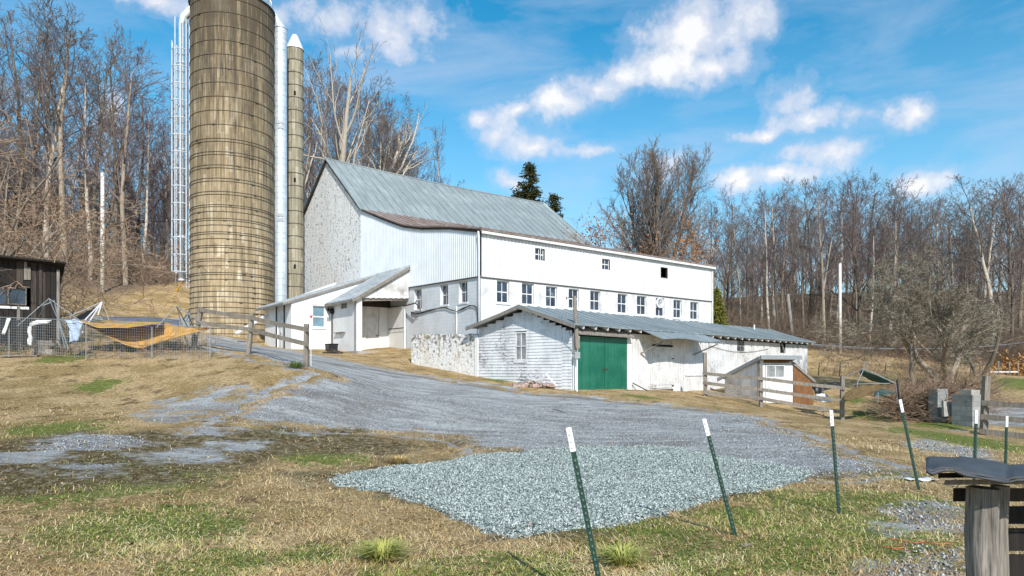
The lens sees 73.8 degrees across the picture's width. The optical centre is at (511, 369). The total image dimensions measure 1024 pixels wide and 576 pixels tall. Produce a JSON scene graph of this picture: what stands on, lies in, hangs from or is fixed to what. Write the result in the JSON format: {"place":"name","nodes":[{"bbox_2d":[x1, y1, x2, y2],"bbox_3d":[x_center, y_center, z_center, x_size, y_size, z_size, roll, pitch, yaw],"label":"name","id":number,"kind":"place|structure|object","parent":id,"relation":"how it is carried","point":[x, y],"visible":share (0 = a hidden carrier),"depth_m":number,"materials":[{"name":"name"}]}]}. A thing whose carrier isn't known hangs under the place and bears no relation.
{"place":"outdoors","nodes":[
{"label":"outdoors","id":0,"kind":"place"},
{"bbox_2d":[0,257,1023,575],"bbox_3d":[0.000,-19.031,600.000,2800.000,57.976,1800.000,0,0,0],"label":"ground","id":1,"kind":"structure","parent":0,"point":[62,385],"depth_m":12.36,"materials":[{"name":"plant"}]},
{"bbox_2d":[0,15,38,154],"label":"bare tree","id":2,"kind":"object","parent":1,"relation":"on","point":[15,84],"visible":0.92,"depth_m":60.07,"materials":[{"name":"brown plant"}]},
{"bbox_2d":[0,255,65,350],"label":"old shed","id":3,"kind":"structure","parent":1,"relation":"on","point":[39,280],"depth_m":26.35,"materials":[{"name":"brown wood"}]},
{"bbox_2d":[0,287,28,309],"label":"window","id":4,"kind":"structure","parent":3,"relation":"in","point":[16,295],"depth_m":26.13,"materials":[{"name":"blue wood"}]},
{"bbox_2d":[0,114,65,255],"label":"bare tree","id":5,"kind":"object","parent":1,"relation":"on","point":[24,163],"visible":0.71,"depth_m":60.19,"materials":[{"name":"brown plant"}]},
{"bbox_2d":[0,9,69,240],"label":"bare tree","id":6,"kind":"object","parent":1,"relation":"on","point":[11,19],"visible":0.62,"depth_m":73.97,"materials":[{"name":"brown plant"}]},
{"bbox_2d":[0,5,82,257],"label":"bare tree","id":7,"kind":"object","parent":1,"relation":"on","point":[38,130],"visible":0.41,"depth_m":65.49,"materials":[{"name":"brown plant"}]},
{"bbox_2d":[0,17,86,235],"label":"bare tree","id":8,"kind":"object","parent":1,"relation":"on","point":[9,47],"visible":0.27,"depth_m":82.03,"materials":[{"name":"brown plant"}]},
{"bbox_2d":[16,19,109,259],"bbox_3d":[-41.373,-20.431,63.932,7.690,24.544,8.509,0,0,-27],"label":"bare tree","id":9,"kind":"object","parent":1,"relation":"on","point":[55,134],"visible":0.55,"depth_m":63.16,"materials":[{"name":"brown plant"}]},
{"bbox_2d":[30,40,110,280],"bbox_3d":[-37.077,-18.050,58.794,5.893,21.130,6.295,0,0,35],"label":"bare tree","id":10,"kind":"object","parent":1,"relation":"on","point":[84,128],"visible":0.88,"depth_m":59.14,"materials":[{"name":"brown plant"}]},
{"bbox_2d":[0,191,163,334],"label":"bare shrub","id":11,"kind":"object","parent":1,"relation":"on","point":[84,276],"visible":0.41,"depth_m":35.20,"materials":[{"name":"brown plant"}]},
{"bbox_2d":[0,169,166,332],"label":"bare shrub","id":12,"kind":"object","parent":1,"relation":"on","point":[43,252],"visible":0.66,"depth_m":28.73,"materials":[{"name":"brown plant"}]},
{"bbox_2d":[0,0,177,275],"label":"bare tree","id":13,"kind":"object","parent":1,"relation":"on","point":[67,35],"visible":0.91,"depth_m":60.06,"materials":[{"name":"brown plant"}]},
{"bbox_2d":[29,33,158,262],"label":"bare tree","id":14,"kind":"object","parent":1,"relation":"on","point":[101,114],"visible":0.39,"depth_m":78.03,"materials":[{"name":"brown plant"}]},
{"bbox_2d":[0,112,188,269],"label":"wood","id":15,"kind":"object","parent":1,"relation":"on","point":[159,226],"visible":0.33,"depth_m":75.54,"materials":[{"name":"plant"}]},
{"bbox_2d":[1,227,189,284],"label":"undergrowth","id":16,"kind":"object","parent":1,"relation":"on","point":[164,277],"visible":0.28,"depth_m":61.37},
{"bbox_2d":[46,112,145,250],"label":"bare tree","id":17,"kind":"object","parent":1,"relation":"on","point":[110,214],"visible":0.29,"depth_m":68.76,"materials":[{"name":"brown plant"}]},
{"bbox_2d":[0,317,209,358],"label":"wire fence","id":18,"kind":"object","parent":1,"relation":"on","point":[134,344],"visible":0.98,"depth_m":24.15,"materials":[{"name":"metal"}]},
{"bbox_2d":[0,331,219,359],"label":"undergrowth","id":19,"kind":"object","parent":1,"relation":"on","point":[90,347],"visible":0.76,"depth_m":24.96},
{"bbox_2d":[0,104,225,338],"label":"bare shrub","id":20,"kind":"object","parent":1,"relation":"on","point":[16,252],"visible":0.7,"depth_m":30.94,"materials":[{"name":"brown plant"}]},
{"bbox_2d":[71,26,162,279],"bbox_3d":[-35.903,-18.966,61.562,8.032,22.479,7.247,0,0,36],"label":"bare tree","id":21,"kind":"object","parent":1,"relation":"on","point":[114,143],"visible":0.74,"depth_m":61.54,"materials":[{"name":"brown plant"}]},
{"bbox_2d":[61,19,177,284],"bbox_3d":[-32.835,-18.155,59.073,9.802,22.474,7.909,0,0,23],"label":"bare tree","id":22,"kind":"object","parent":1,"relation":"on","point":[123,167],"visible":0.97,"depth_m":58.51,"materials":[{"name":"brown plant"}]},
{"bbox_2d":[90,60,188,257],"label":"bare tree","id":23,"kind":"object","parent":1,"relation":"on","point":[140,184],"visible":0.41,"depth_m":75.46,"materials":[{"name":"brown plant"}]},
{"bbox_2d":[127,97,178,274],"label":"bare tree","id":24,"kind":"object","parent":1,"relation":"on","point":[146,197],"visible":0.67,"depth_m":66.16,"materials":[{"name":"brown plant"}]},
{"bbox_2d":[135,99,188,259],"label":"bare tree","id":25,"kind":"object","parent":1,"relation":"on","point":[168,190],"visible":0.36,"depth_m":70.64,"materials":[{"name":"brown plant"}]},
{"bbox_2d":[136,129,188,277],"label":"bare tree","id":26,"kind":"object","parent":1,"relation":"on","point":[169,205],"visible":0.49,"depth_m":66.05,"materials":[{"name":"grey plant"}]},
{"bbox_2d":[156,306,209,349],"bbox_3d":[-11.638,-1.420,25.245,2.057,1.809,2.524,0,0,0],"label":"canopy frame","id":27,"kind":"object","parent":1,"relation":"on","point":[185,311],"visible":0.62,"depth_m":24.96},
{"bbox_2d":[83,320,207,348],"bbox_3d":[-13.307,-1.360,25.316,5.210,1.156,1.883,0,0,4],"label":"tarp","id":28,"kind":"object","parent":27,"relation":"hanging from","point":[167,331],"visible":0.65,"depth_m":25.23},
{"bbox_2d":[171,0,287,338],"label":"silo","id":29,"kind":"object","parent":1,"relation":"on","point":[237,145],"visible":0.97,"depth_m":46.97,"materials":[{"name":"beige concrete"}]},
{"bbox_2d":[190,307,308,366],"bbox_3d":[-9.032,-1.042,23.623,6.552,2.558,0.577,0,0,33],"label":"rail fence","id":30,"kind":"object","parent":1,"relation":"on","point":[250,328],"visible":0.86,"depth_m":23.82,"materials":[{"name":"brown wood"}]},
{"bbox_2d":[287,34,303,298],"bbox_3d":[-16.871,-14.019,53.000,1.370,24.039,1.370,0,0,0],"label":"silo","id":31,"kind":"object","parent":1,"relation":"on","point":[295,150],"visible":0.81,"depth_m":52.45,"materials":[{"name":"beige concrete"}]},
{"bbox_2d":[303,47,347,192],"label":"bare tree","id":32,"kind":"object","parent":1,"relation":"on","point":[310,113],"visible":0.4,"depth_m":79.47,"materials":[{"name":"brown plant"}]},
{"bbox_2d":[303,55,356,180],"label":"bare tree","id":33,"kind":"object","parent":1,"relation":"on","point":[330,89],"visible":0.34,"depth_m":71.03,"materials":[{"name":"brown plant"}]},
{"bbox_2d":[255,265,409,353],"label":"milk house","id":34,"kind":"structure","parent":1,"relation":"on","point":[365,316],"depth_m":42.73,"materials":[{"name":"paint"}]},
{"bbox_2d":[311,304,326,328],"bbox_3d":[-12.165,-3.360,42.951,1.068,1.573,0.170,0,0,-37],"label":"window","id":35,"kind":"structure","parent":34,"relation":"in","point":[319,312],"depth_m":43.01,"materials":[{"name":"white glass"}]},
{"bbox_2d":[364,306,380,349],"bbox_3d":[-8.923,-2.561,43.532,1.134,2.921,0.120,0,0,-37],"label":"porch door","id":36,"kind":"structure","parent":34,"relation":"in","point":[372,317],"depth_m":43.57,"materials":[{"name":"white metal"}]},
{"bbox_2d":[388,306,404,348],"bbox_3d":[-7.341,-2.503,43.289,0.085,2.965,2.303,0,0,-37],"label":"open door","id":37,"kind":"structure","parent":34,"relation":"in","point":[396,315],"depth_m":43.24,"materials":[{"name":"white metal"}]},
{"bbox_2d":[303,72,371,192],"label":"bare tree","id":38,"kind":"object","parent":1,"relation":"on","point":[337,107],"visible":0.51,"depth_m":68.51,"materials":[{"name":"brown plant"}]},
{"bbox_2d":[327,69,395,167],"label":"bare tree","id":39,"kind":"object","parent":1,"relation":"on","point":[369,110],"visible":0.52,"depth_m":77.84,"materials":[{"name":"brown plant"}]},
{"bbox_2d":[319,104,420,176],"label":"bare tree","id":40,"kind":"object","parent":1,"relation":"on","point":[386,142],"visible":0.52,"depth_m":67.98,"materials":[{"name":"brown plant"}]},
{"bbox_2d":[303,16,441,208],"bbox_3d":[-16.003,-18.689,65.056,23.446,25.285,14.685,0,0,-34],"label":"dead tree","id":41,"kind":"object","parent":1,"relation":"on","point":[344,139],"visible":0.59,"depth_m":62.42,"materials":[{"name":"grey plant"}]},
{"bbox_2d":[342,83,420,175],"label":"bare tree","id":42,"kind":"object","parent":1,"relation":"on","point":[387,105],"visible":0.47,"depth_m":75.74,"materials":[{"name":"brown plant"}]},
{"bbox_2d":[347,535,418,562],"bbox_3d":[-1.374,1.914,7.301,0.892,0.235,0.995,0,0,0],"label":"grass tuft","id":43,"kind":"object","parent":1,"relation":"on","point":[383,551],"visible":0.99,"depth_m":7.26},
{"bbox_2d":[411,334,478,376],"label":"stone wall","id":44,"kind":"structure","parent":1,"relation":"on","point":[458,353],"depth_m":33.93,"materials":[{"name":"stone"}]},
{"bbox_2d":[303,157,716,348],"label":"barn","id":45,"kind":"structure","parent":1,"relation":"on","point":[469,256],"depth_m":43.98,"materials":[{"name":"paint"}]},
{"bbox_2d":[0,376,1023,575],"bbox_3d":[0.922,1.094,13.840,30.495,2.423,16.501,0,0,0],"label":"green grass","id":46,"kind":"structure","parent":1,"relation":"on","point":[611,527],"depth_m":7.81,"materials":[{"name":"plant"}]},
{"bbox_2d":[0,370,1023,575],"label":"fallen leaves","id":47,"kind":"object","parent":1,"relation":"on","point":[476,572],"visible":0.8,"depth_m":8.07,"materials":[{"name":"brown plant"}]},
{"bbox_2d":[510,161,551,208],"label":"conifer","id":48,"kind":"object","parent":1,"relation":"on","point":[530,191],"visible":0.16,"depth_m":73.39,"materials":[{"name":"green plant"}]},
{"bbox_2d":[198,334,899,481],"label":"gravel drive","id":49,"kind":"structure","parent":1,"relation":"on","point":[396,381],"depth_m":19.65,"materials":[{"name":"gravel"}]},
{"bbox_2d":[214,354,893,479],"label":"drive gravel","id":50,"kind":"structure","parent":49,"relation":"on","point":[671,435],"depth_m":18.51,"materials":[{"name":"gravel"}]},
{"bbox_2d":[327,444,814,537],"bbox_3d":[1.240,1.915,12.400,10.233,0.355,9.776,0,0,0],"label":"crushed stone","id":51,"kind":"object","parent":1,"relation":"on","point":[660,487],"visible":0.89,"depth_m":11.66,"materials":[{"name":"gravel"}]},
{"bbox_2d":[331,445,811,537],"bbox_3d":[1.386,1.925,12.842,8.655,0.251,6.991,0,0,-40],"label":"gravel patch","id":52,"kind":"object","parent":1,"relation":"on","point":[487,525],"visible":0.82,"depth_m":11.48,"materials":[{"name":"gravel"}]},
{"bbox_2d":[566,427,600,575],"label":"fence post","id":53,"kind":"object","parent":1,"relation":"on","point":[583,500],"visible":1,"depth_m":5.59,"materials":[{"name":"green metal"}]},
{"bbox_2d":[584,538,665,566],"bbox_3d":[1.156,1.880,6.957,0.866,0.213,0.849,0,0,0],"label":"grass tuft","id":54,"kind":"object","parent":1,"relation":"on","point":[622,557],"visible":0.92,"depth_m":6.92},
{"bbox_2d":[465,304,815,390],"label":"shed","id":55,"kind":"structure","parent":1,"relation":"on","point":[518,343],"depth_m":31.51,"materials":[{"name":"white wood"}]},
{"bbox_2d":[578,336,604,389],"bbox_3d":[3.467,-0.229,29.202,0.118,2.407,2.025,0,0,45],"label":"green door","id":56,"kind":"structure","parent":55,"relation":"in","point":[591,369],"depth_m":29.14,"materials":[{"name":"paint"}]},
{"bbox_2d":[604,337,626,388],"bbox_3d":[4.617,-0.259,30.404,0.053,2.347,1.664,0,0,45],"label":"green door","id":57,"kind":"structure","parent":55,"relation":"in","point":[615,349],"depth_m":30.35,"materials":[{"name":"paint"}]},
{"bbox_2d":[652,350,673,389],"bbox_3d":[7.325,0.032,33.080,0.050,1.932,1.890,0,0,45],"label":"plank door","id":58,"kind":"structure","parent":55,"relation":"in","point":[661,360],"depth_m":33.04,"materials":[{"name":"wood"}]},
{"bbox_2d":[561,210,723,263],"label":"beech sapling","id":59,"kind":"object","parent":1,"relation":"on","point":[602,236],"visible":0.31,"depth_m":56.97,"materials":[{"name":"brown plant"}]},
{"bbox_2d":[596,134,721,261],"bbox_3d":[13.453,-12.813,63.770,11.402,20.509,12.933,0,0,27],"label":"beech tree","id":60,"kind":"object","parent":1,"relation":"on","point":[663,217],"visible":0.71,"depth_m":63.13,"materials":[{"name":"brown plant"}]},
{"bbox_2d":[702,419,736,535],"bbox_3d":[2.419,1.353,7.859,0.464,1.591,0.058,0,0,0],"label":"fence post","id":61,"kind":"object","parent":1,"relation":"on","point":[718,473],"visible":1,"depth_m":7.84,"materials":[{"name":"green metal"}]},
{"bbox_2d":[713,288,729,325],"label":"conifer","id":62,"kind":"object","parent":1,"relation":"on","point":[719,317],"visible":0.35,"depth_m":50.13,"materials":[{"name":"green plant"}]},
{"bbox_2d":[717,204,747,324],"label":"bare tree","id":63,"kind":"object","parent":1,"relation":"on","point":[735,245],"visible":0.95,"depth_m":69.65,"materials":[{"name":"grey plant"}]},
{"bbox_2d":[702,181,787,321],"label":"bare tree","id":64,"kind":"object","parent":1,"relation":"on","point":[729,274],"visible":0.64,"depth_m":79.56,"materials":[{"name":"brown plant"}]},
{"bbox_2d":[722,204,774,320],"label":"bare tree","id":65,"kind":"object","parent":1,"relation":"on","point":[747,257],"visible":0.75,"depth_m":75.81,"materials":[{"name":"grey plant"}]},
{"bbox_2d":[716,194,797,320],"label":"bare tree","id":66,"kind":"object","parent":1,"relation":"on","point":[761,239],"visible":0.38,"depth_m":84.12,"materials":[{"name":"brown plant"}]},
{"bbox_2d":[736,190,783,328],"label":"bare tree","id":67,"kind":"object","parent":1,"relation":"on","point":[765,248],"visible":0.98,"depth_m":66.22,"materials":[{"name":"brown plant"}]},
{"bbox_2d":[717,355,815,404],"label":"chicken coop","id":68,"kind":"structure","parent":1,"relation":"on","point":[783,367],"depth_m":33.56,"materials":[{"name":"white wood"}]},
{"bbox_2d":[765,364,784,402],"bbox_3d":[12.857,0.666,33.346,1.190,1.869,0.050,0,0,-20],"label":"door","id":69,"kind":"structure","parent":68,"relation":"in","point":[775,371],"depth_m":33.32,"materials":[{"name":"white wood"}]},
{"bbox_2d":[736,239,799,330],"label":"bare tree","id":70,"kind":"object","parent":1,"relation":"on","point":[774,275],"visible":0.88,"depth_m":65.76,"materials":[{"name":"brown plant"}]},
{"bbox_2d":[742,186,797,325],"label":"bare tree","id":71,"kind":"object","parent":1,"relation":"on","point":[773,230],"visible":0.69,"depth_m":80.53,"materials":[{"name":"brown plant"}]},
{"bbox_2d":[702,352,845,419],"bbox_3d":[11.861,0.828,31.149,6.116,3.310,0.517,0,0,18],"label":"rail fence","id":72,"kind":"object","parent":1,"relation":"on","point":[760,378],"visible":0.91,"depth_m":31.00,"materials":[{"name":"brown wood"}]},
{"bbox_2d":[751,194,817,321],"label":"bare tree","id":73,"kind":"object","parent":1,"relation":"on","point":[785,237],"visible":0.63,"depth_m":73.67,"materials":[{"name":"brown plant"}]},
{"bbox_2d":[771,177,837,327],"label":"bare tree","id":74,"kind":"object","parent":1,"relation":"on","point":[811,286],"visible":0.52,"depth_m":77.94,"materials":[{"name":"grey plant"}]},
{"bbox_2d":[775,188,834,338],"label":"bare tree","id":75,"kind":"object","parent":1,"relation":"on","point":[803,264],"visible":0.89,"depth_m":63.86,"materials":[{"name":"brown plant"}]},
{"bbox_2d":[777,176,863,342],"bbox_3d":[27.933,-9.946,61.943,7.530,16.444,6.076,0,0,23],"label":"bare tree","id":76,"kind":"object","parent":1,"relation":"on","point":[823,296],"visible":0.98,"depth_m":62.13,"materials":[{"name":"grey plant"}]},
{"bbox_2d":[787,176,911,337],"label":"bare tree","id":77,"kind":"object","parent":1,"relation":"on","point":[859,309],"visible":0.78,"depth_m":68.57,"materials":[{"name":"brown plant"}]},
{"bbox_2d":[825,166,881,319],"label":"bare tree","id":78,"kind":"object","parent":1,"relation":"on","point":[853,297],"visible":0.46,"depth_m":79.99,"materials":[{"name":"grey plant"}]},
{"bbox_2d":[821,182,887,324],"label":"bare tree","id":79,"kind":"object","parent":1,"relation":"on","point":[844,187],"visible":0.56,"depth_m":75.93,"materials":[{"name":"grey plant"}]},
{"bbox_2d":[695,210,1023,332],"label":"wood","id":80,"kind":"object","parent":1,"relation":"on","point":[787,288],"visible":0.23,"depth_m":83.01,"materials":[{"name":"plant"}]},
{"bbox_2d":[827,197,902,321],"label":"bare tree","id":81,"kind":"object","parent":1,"relation":"on","point":[861,240],"visible":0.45,"depth_m":72.13,"materials":[{"name":"brown plant"}]},
{"bbox_2d":[845,362,896,402],"bbox_3d":[15.820,0.544,30.255,2.161,1.823,1.483,0,0,-8],"label":"canopy frame","id":82,"kind":"object","parent":1,"relation":"on","point":[872,383],"visible":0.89,"depth_m":29.98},
{"bbox_2d":[843,383,890,401],"bbox_3d":[15.295,0.947,29.423,2.601,0.788,0.476,0,0,-17],"label":"tarp","id":83,"kind":"object","parent":82,"relation":"hanging from","point":[859,391],"visible":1,"depth_m":29.28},
{"bbox_2d":[724,299,1023,366],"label":"undergrowth","id":84,"kind":"object","parent":1,"relation":"on","point":[798,332],"visible":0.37,"depth_m":60.88,"materials":[{"name":"plant"}]},
{"bbox_2d":[833,173,917,321],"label":"bare tree","id":85,"kind":"object","parent":1,"relation":"on","point":[881,199],"visible":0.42,"depth_m":83.40,"materials":[{"name":"brown plant"}]},
{"bbox_2d":[853,217,906,343],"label":"bare tree","id":86,"kind":"object","parent":1,"relation":"on","point":[873,250],"visible":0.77,"depth_m":65.91,"materials":[{"name":"brown plant"}]},
{"bbox_2d":[835,179,928,325],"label":"bare tree","id":87,"kind":"object","parent":1,"relation":"on","point":[893,193],"visible":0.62,"depth_m":74.56,"materials":[{"name":"brown plant"}]},
{"bbox_2d":[819,344,957,376],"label":"undergrowth","id":88,"kind":"object","parent":1,"relation":"on","point":[886,372],"visible":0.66,"depth_m":51.05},
{"bbox_2d":[846,193,946,329],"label":"bare tree","id":89,"kind":"object","parent":1,"relation":"on","point":[908,243],"visible":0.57,"depth_m":72.29,"materials":[{"name":"brown plant"}]},
{"bbox_2d":[868,199,937,344],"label":"bare tree","id":90,"kind":"object","parent":1,"relation":"on","point":[897,220],"visible":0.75,"depth_m":69.73,"materials":[{"name":"brown plant"}]},
{"bbox_2d":[875,220,938,349],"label":"bare tree","id":91,"kind":"object","parent":1,"relation":"on","point":[895,244],"visible":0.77,"depth_m":64.03,"materials":[{"name":"brown plant"}]},
{"bbox_2d":[808,245,1011,384],"bbox_3d":[23.049,-2.570,37.874,12.125,7.889,9.173,0,0,-36],"label":"apple tree","id":92,"kind":"object","parent":1,"relation":"on","point":[952,314],"visible":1,"depth_m":36.40,"materials":[{"name":"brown plant"}]},
{"bbox_2d":[874,198,963,335],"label":"bare tree","id":93,"kind":"object","parent":1,"relation":"on","point":[930,221],"visible":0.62,"depth_m":72.18,"materials":[{"name":"brown plant"}]},
{"bbox_2d":[884,542,965,575],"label":"loose gravel","id":94,"kind":"structure","parent":1,"relation":"on","point":[934,567],"depth_m":6.81,"materials":[{"name":"gravel"}]},
{"bbox_2d":[851,364,1022,422],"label":"brush pile","id":95,"kind":"object","parent":1,"relation":"on","point":[913,402],"visible":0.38,"depth_m":30.33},
{"bbox_2d":[928,389,947,421],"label":"block pier","id":96,"kind":"structure","parent":1,"relation":"on","point":[940,395],"depth_m":29.08,"materials":[{"name":"concrete"}]},
{"bbox_2d":[921,208,973,306],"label":"bare tree","id":97,"kind":"object","parent":1,"relation":"on","point":[958,276],"visible":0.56,"depth_m":72.01,"materials":[{"name":"brown plant"}]},
{"bbox_2d":[952,390,980,426],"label":"block pier","id":98,"kind":"structure","parent":1,"relation":"on","point":[966,404],"depth_m":27.67,"materials":[{"name":"concrete"}]},
{"bbox_2d":[938,227,1000,313],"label":"bare tree","id":99,"kind":"object","parent":1,"relation":"on","point":[965,276],"visible":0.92,"depth_m":65.70,"materials":[{"name":"brown plant"}]},
{"bbox_2d":[923,266,1023,376],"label":"apple tree","id":100,"kind":"object","parent":1,"relation":"on","point":[993,351],"visible":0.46,"depth_m":44.76,"materials":[{"name":"brown plant"}]},
{"bbox_2d":[925,456,1023,575],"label":"wood stand","id":101,"kind":"object","parent":1,"relation":"on","point":[991,539],"visible":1,"depth_m":4.26,"materials":[{"name":"grey wood"}]},
{"bbox_2d":[926,174,1022,347],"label":"bare tree","id":102,"kind":"object","parent":1,"relation":"on","point":[984,269],"visible":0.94,"depth_m":65.69,"materials":[{"name":"brown plant"}]},
{"bbox_2d":[935,176,1020,322],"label":"bare tree","id":103,"kind":"object","parent":1,"relation":"on","point":[978,194],"visible":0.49,"depth_m":79.57,"materials":[{"name":"brown plant"}]},
{"bbox_2d":[954,175,1023,335],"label":"bare tree","id":104,"kind":"object","parent":1,"relation":"on","point":[1020,261],"visible":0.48,"depth_m":77.83,"materials":[{"name":"brown plant"}]},
{"bbox_2d":[955,174,1023,327],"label":"bare tree","id":105,"kind":"object","parent":1,"relation":"on","point":[1021,273],"visible":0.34,"depth_m":83.71,"materials":[{"name":"brown plant"}]},
{"bbox_2d":[971,197,1023,302],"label":"bare tree","id":106,"kind":"object","parent":1,"relation":"on","point":[989,254],"visible":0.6,"depth_m":76.48,"materials":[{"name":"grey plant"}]},
{"bbox_2d":[974,182,1023,344],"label":"bare tree","id":107,"kind":"object","parent":1,"relation":"on","point":[1008,256],"visible":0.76,"depth_m":70.56,"materials":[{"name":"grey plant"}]},
{"bbox_2d":[979,376,1023,438],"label":"rail fence","id":108,"kind":"object","parent":1,"relation":"on","point":[985,416],"visible":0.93,"depth_m":25.71,"materials":[{"name":"grey wood"}]},
{"bbox_2d":[0,0,1023,297],"label":"sky","id":109,"kind":"structure","parent":0,"point":[931,91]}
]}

